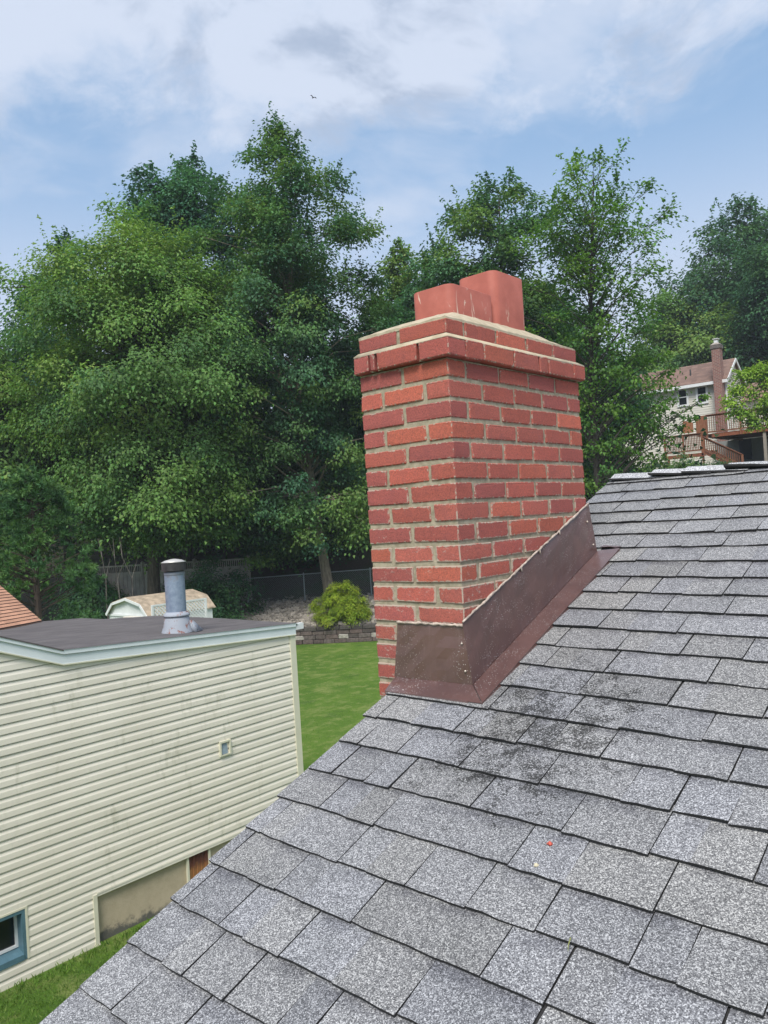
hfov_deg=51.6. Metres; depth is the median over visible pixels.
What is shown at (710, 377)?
hillside house
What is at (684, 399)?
window
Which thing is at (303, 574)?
chain link fence
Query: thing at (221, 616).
bush
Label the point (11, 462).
broadleaf tree
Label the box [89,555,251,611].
vinyl fence
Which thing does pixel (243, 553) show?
broadleaf tree
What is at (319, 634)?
retaining wall
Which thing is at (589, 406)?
cherry tree
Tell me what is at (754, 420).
ornamental tree
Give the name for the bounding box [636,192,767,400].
broadleaf tree
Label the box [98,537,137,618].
sapling
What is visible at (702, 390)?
window
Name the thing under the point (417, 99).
sky
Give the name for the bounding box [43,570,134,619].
bush
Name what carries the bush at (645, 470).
on the hillside
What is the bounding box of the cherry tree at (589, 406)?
[504,137,711,500]
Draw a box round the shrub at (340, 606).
[308,579,371,629]
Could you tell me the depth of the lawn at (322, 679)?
18.25 m
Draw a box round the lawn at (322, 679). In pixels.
[0,641,380,1023]
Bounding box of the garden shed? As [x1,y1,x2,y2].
[105,589,215,618]
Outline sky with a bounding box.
[0,0,767,428]
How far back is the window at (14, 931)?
7.84 m
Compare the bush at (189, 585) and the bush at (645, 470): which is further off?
the bush at (645, 470)
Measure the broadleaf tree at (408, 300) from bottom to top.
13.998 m
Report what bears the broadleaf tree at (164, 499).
on the hillside
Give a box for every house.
[0,559,303,992]
[39,270,767,1023]
[621,338,767,468]
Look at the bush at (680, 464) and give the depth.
38.64 m
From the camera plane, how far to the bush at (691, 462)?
41.04 m
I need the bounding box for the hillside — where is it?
[0,442,622,640]
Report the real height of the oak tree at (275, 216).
20.716 m
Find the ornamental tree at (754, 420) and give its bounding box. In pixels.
[716,360,767,432]
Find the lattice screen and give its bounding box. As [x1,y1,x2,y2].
[151,598,207,617]
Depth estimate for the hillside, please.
36.40 m
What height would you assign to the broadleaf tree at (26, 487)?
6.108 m
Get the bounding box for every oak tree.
[167,101,403,597]
[398,166,614,443]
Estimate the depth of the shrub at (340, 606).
28.95 m
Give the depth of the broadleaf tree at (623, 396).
39.38 m
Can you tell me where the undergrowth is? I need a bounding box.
[2,399,725,563]
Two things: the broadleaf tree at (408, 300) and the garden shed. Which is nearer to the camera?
the garden shed
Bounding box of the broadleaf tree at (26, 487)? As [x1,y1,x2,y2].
[0,465,111,620]
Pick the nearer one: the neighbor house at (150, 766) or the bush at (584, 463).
the neighbor house at (150, 766)
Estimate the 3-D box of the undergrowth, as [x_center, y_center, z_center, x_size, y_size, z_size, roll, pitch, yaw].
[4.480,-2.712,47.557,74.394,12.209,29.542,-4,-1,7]
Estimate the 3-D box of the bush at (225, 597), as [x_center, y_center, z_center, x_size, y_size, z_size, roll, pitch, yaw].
[-6.692,3.122,30.952,4.045,3.518,4.174,-4,-1,41]
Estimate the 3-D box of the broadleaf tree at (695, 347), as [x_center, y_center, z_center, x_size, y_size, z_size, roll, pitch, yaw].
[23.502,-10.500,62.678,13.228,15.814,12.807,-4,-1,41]
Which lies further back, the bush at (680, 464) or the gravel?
the bush at (680, 464)
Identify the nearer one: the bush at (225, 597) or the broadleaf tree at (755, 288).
the bush at (225, 597)
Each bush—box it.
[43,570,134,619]
[160,573,212,598]
[185,547,272,619]
[212,608,252,619]
[582,435,648,499]
[632,451,679,472]
[651,451,703,471]
[673,451,707,466]
[703,458,731,465]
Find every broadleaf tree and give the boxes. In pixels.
[0,192,307,594]
[0,225,137,592]
[0,332,77,596]
[0,465,111,620]
[83,140,282,568]
[192,189,361,576]
[314,278,414,538]
[351,236,419,329]
[391,252,438,321]
[531,286,666,496]
[539,285,673,497]
[601,283,763,401]
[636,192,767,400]
[702,233,767,401]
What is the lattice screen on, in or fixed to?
on the lawn at (322, 679)
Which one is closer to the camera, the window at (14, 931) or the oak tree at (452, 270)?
the window at (14, 931)
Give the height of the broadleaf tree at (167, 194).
19.847 m
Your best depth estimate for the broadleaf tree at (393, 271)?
45.69 m
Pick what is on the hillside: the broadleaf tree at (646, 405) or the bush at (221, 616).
the broadleaf tree at (646, 405)
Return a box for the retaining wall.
[295,623,377,644]
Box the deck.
[663,409,767,463]
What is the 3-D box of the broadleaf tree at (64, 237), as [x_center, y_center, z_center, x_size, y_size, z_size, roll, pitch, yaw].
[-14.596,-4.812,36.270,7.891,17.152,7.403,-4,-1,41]
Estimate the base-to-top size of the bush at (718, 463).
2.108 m
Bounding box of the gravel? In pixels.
[217,593,375,626]
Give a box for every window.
[0,906,29,970]
[676,389,688,406]
[695,386,708,403]
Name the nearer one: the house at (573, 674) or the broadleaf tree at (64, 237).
the house at (573, 674)
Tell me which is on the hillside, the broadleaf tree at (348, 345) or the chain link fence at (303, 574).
the broadleaf tree at (348, 345)
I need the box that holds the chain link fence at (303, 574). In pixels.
[247,568,373,601]
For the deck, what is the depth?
44.72 m
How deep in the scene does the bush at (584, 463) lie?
35.58 m

